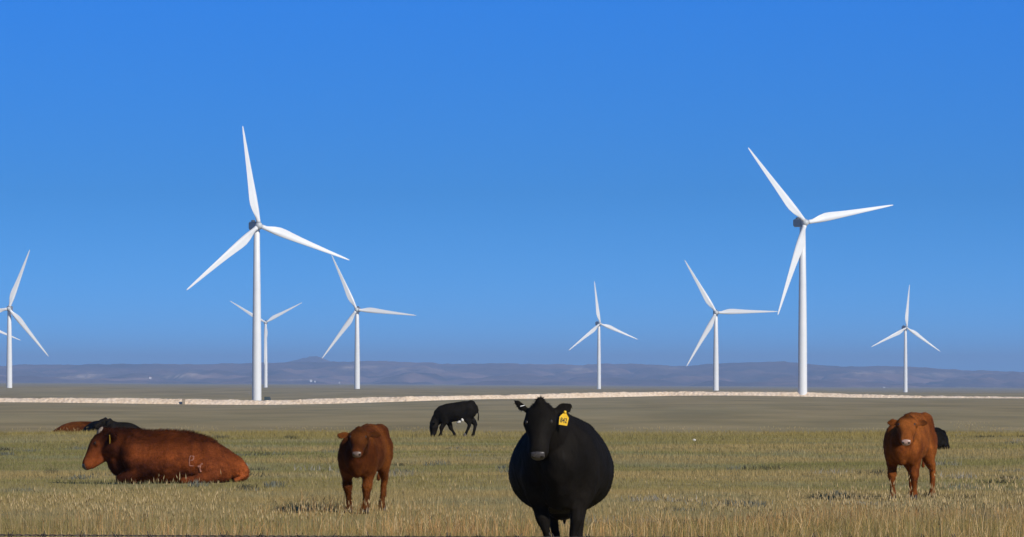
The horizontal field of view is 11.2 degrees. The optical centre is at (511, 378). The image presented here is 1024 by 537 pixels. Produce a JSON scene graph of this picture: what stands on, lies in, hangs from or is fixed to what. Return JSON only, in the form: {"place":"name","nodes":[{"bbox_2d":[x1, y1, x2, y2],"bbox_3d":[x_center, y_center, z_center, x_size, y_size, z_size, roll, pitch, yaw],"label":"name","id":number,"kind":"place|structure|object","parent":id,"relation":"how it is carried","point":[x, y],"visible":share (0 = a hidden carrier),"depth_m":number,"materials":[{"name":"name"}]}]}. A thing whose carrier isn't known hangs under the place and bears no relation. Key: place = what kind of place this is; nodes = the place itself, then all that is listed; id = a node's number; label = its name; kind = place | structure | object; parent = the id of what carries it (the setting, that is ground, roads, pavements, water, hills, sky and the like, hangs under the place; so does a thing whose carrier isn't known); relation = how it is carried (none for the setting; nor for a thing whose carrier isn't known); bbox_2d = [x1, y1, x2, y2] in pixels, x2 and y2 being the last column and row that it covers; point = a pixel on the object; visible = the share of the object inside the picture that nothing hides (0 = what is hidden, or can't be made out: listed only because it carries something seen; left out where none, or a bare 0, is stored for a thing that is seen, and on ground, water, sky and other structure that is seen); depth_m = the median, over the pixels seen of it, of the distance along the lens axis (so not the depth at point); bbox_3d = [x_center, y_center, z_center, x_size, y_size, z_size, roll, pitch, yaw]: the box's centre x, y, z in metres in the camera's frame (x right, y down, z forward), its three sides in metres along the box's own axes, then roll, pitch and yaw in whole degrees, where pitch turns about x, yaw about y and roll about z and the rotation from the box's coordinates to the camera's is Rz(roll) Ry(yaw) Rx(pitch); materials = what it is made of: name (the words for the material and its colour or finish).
{"place":"outdoors","nodes":[
{"label":"outdoors","id":0,"kind":"place"},
{"bbox_2d":[289,356,329,361],"bbox_3d":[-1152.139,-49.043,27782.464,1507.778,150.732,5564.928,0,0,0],"label":"hill butte","id":1,"kind":"object","parent":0,"point":[313,359],"visible":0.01,"depth_m":29267.28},
{"bbox_2d":[0,383,1023,536],"bbox_3d":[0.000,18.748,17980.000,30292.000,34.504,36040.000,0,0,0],"label":"ground","id":2,"kind":"structure","parent":0,"point":[719,413],"depth_m":1322.30,"materials":[{"name":"plant"}]},
{"bbox_2d":[0,250,48,387],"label":"wind turbine","id":3,"kind":"object","parent":2,"relation":"on","point":[18,318],"visible":0.95,"depth_m":3799.63,"materials":[{"name":"metal"}]},
{"bbox_2d":[53,421,90,432],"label":"cow","id":4,"kind":"object","parent":2,"relation":"on","point":[76,426],"visible":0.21,"depth_m":157.79},
{"bbox_2d":[83,418,111,431],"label":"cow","id":5,"kind":"object","parent":2,"relation":"on","point":[89,426],"visible":0.17,"depth_m":154.74},
{"bbox_2d":[93,417,138,428],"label":"calf","id":6,"kind":"object","parent":2,"relation":"on","point":[105,422],"visible":0.41,"depth_m":153.26},
{"bbox_2d":[82,425,249,483],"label":"cow","id":7,"kind":"object","parent":2,"relation":"on","point":[143,455],"visible":0.96,"depth_m":77.98},
{"bbox_2d":[231,301,300,386],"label":"wind turbine","id":8,"kind":"object","parent":2,"relation":"on","point":[273,317],"visible":0.93,"depth_m":5699.61,"materials":[{"name":"metal"}]},
{"bbox_2d":[187,126,348,400],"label":"wind turbine","id":9,"kind":"object","parent":2,"relation":"on","point":[244,240],"visible":0.93,"depth_m":2365.36,"materials":[{"name":"metal"}]},
{"bbox_2d":[337,423,393,513],"bbox_3d":[-1.709,1.034,59.824,0.591,1.038,1.821,0,0,5],"label":"calf","id":10,"kind":"object","parent":2,"relation":"on","point":[365,453],"visible":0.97,"depth_m":59.62},
{"bbox_2d":[322,256,415,388],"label":"wind turbine","id":11,"kind":"object","parent":2,"relation":"on","point":[357,310],"visible":0.89,"depth_m":3946.76,"materials":[{"name":"metal"}]},
{"bbox_2d":[429,400,479,436],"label":"calf","id":12,"kind":"object","parent":2,"relation":"on","point":[447,414],"visible":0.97,"depth_m":140.34},
{"bbox_2d":[0,530,990,536],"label":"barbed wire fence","id":13,"kind":"object","parent":2,"relation":"on","point":[114,535],"visible":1,"depth_m":15.00,"materials":[{"name":"metal"}]},
{"bbox_2d":[0,421,1023,536],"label":"seed grass","id":14,"kind":"structure","parent":2,"relation":"on","point":[943,501],"depth_m":54.29,"materials":[{"name":"beige plant"}]},
{"bbox_2d":[1,433,1023,527],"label":"sage cover","id":15,"kind":"object","parent":2,"relation":"on","point":[503,467],"visible":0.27,"depth_m":81.39,"materials":[{"name":"green plant"}]},
{"bbox_2d":[508,395,613,536],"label":"cow","id":16,"kind":"object","parent":2,"relation":"on","point":[561,465],"visible":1,"depth_m":44.91},
{"bbox_2d":[569,281,637,388],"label":"wind turbine","id":17,"kind":"object","parent":2,"relation":"on","point":[597,324],"visible":0.98,"depth_m":5524.86,"materials":[{"name":"metal"}]},
{"bbox_2d":[685,261,777,390],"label":"wind turbine","id":18,"kind":"object","parent":2,"relation":"on","point":[713,320],"visible":0.95,"depth_m":3871.56,"materials":[{"name":"metal"}]},
{"bbox_2d":[748,148,892,394],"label":"wind turbine","id":19,"kind":"object","parent":2,"relation":"on","point":[802,223],"visible":0.94,"depth_m":2429.67,"materials":[{"name":"metal"}]},
{"bbox_2d":[872,285,938,391],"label":"wind turbine","id":20,"kind":"object","parent":2,"relation":"on","point":[906,328],"visible":0.94,"depth_m":5524.84,"materials":[{"name":"metal"}]},
{"bbox_2d":[883,412,937,499],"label":"calf","id":21,"kind":"object","parent":2,"relation":"on","point":[910,441],"visible":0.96,"depth_m":67.21},
{"bbox_2d":[935,427,949,448],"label":"calf","id":22,"kind":"object","parent":2,"relation":"on","point":[942,436],"visible":0.48,"depth_m":112.50},
{"bbox_2d":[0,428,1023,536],"bbox_3d":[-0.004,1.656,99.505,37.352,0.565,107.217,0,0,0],"label":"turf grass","id":23,"kind":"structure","parent":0,"point":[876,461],"depth_m":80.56,"materials":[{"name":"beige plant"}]},
{"bbox_2d":[0,361,1023,387],"bbox_3d":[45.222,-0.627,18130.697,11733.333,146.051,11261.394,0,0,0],"label":"hills","id":24,"kind":"structure","parent":0,"point":[781,373],"depth_m":19026.33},
{"bbox_2d":[0,487,1023,536],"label":"tall grass","id":25,"kind":"structure","parent":0,"point":[456,527],"depth_m":51.98,"materials":[{"name":"beige plant"}]},
{"bbox_2d":[0,391,1023,404],"bbox_3d":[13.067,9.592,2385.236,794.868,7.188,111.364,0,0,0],"label":"gravel road","id":26,"kind":"structure","parent":0,"point":[328,400],"depth_m":2342.42,"materials":[{"name":"beige gravel"}]},
{"bbox_2d":[0,0,1023,371],"label":"sky","id":27,"kind":"structure","parent":0,"point":[476,167],"materials":[{"name":"blue"}]}
]}

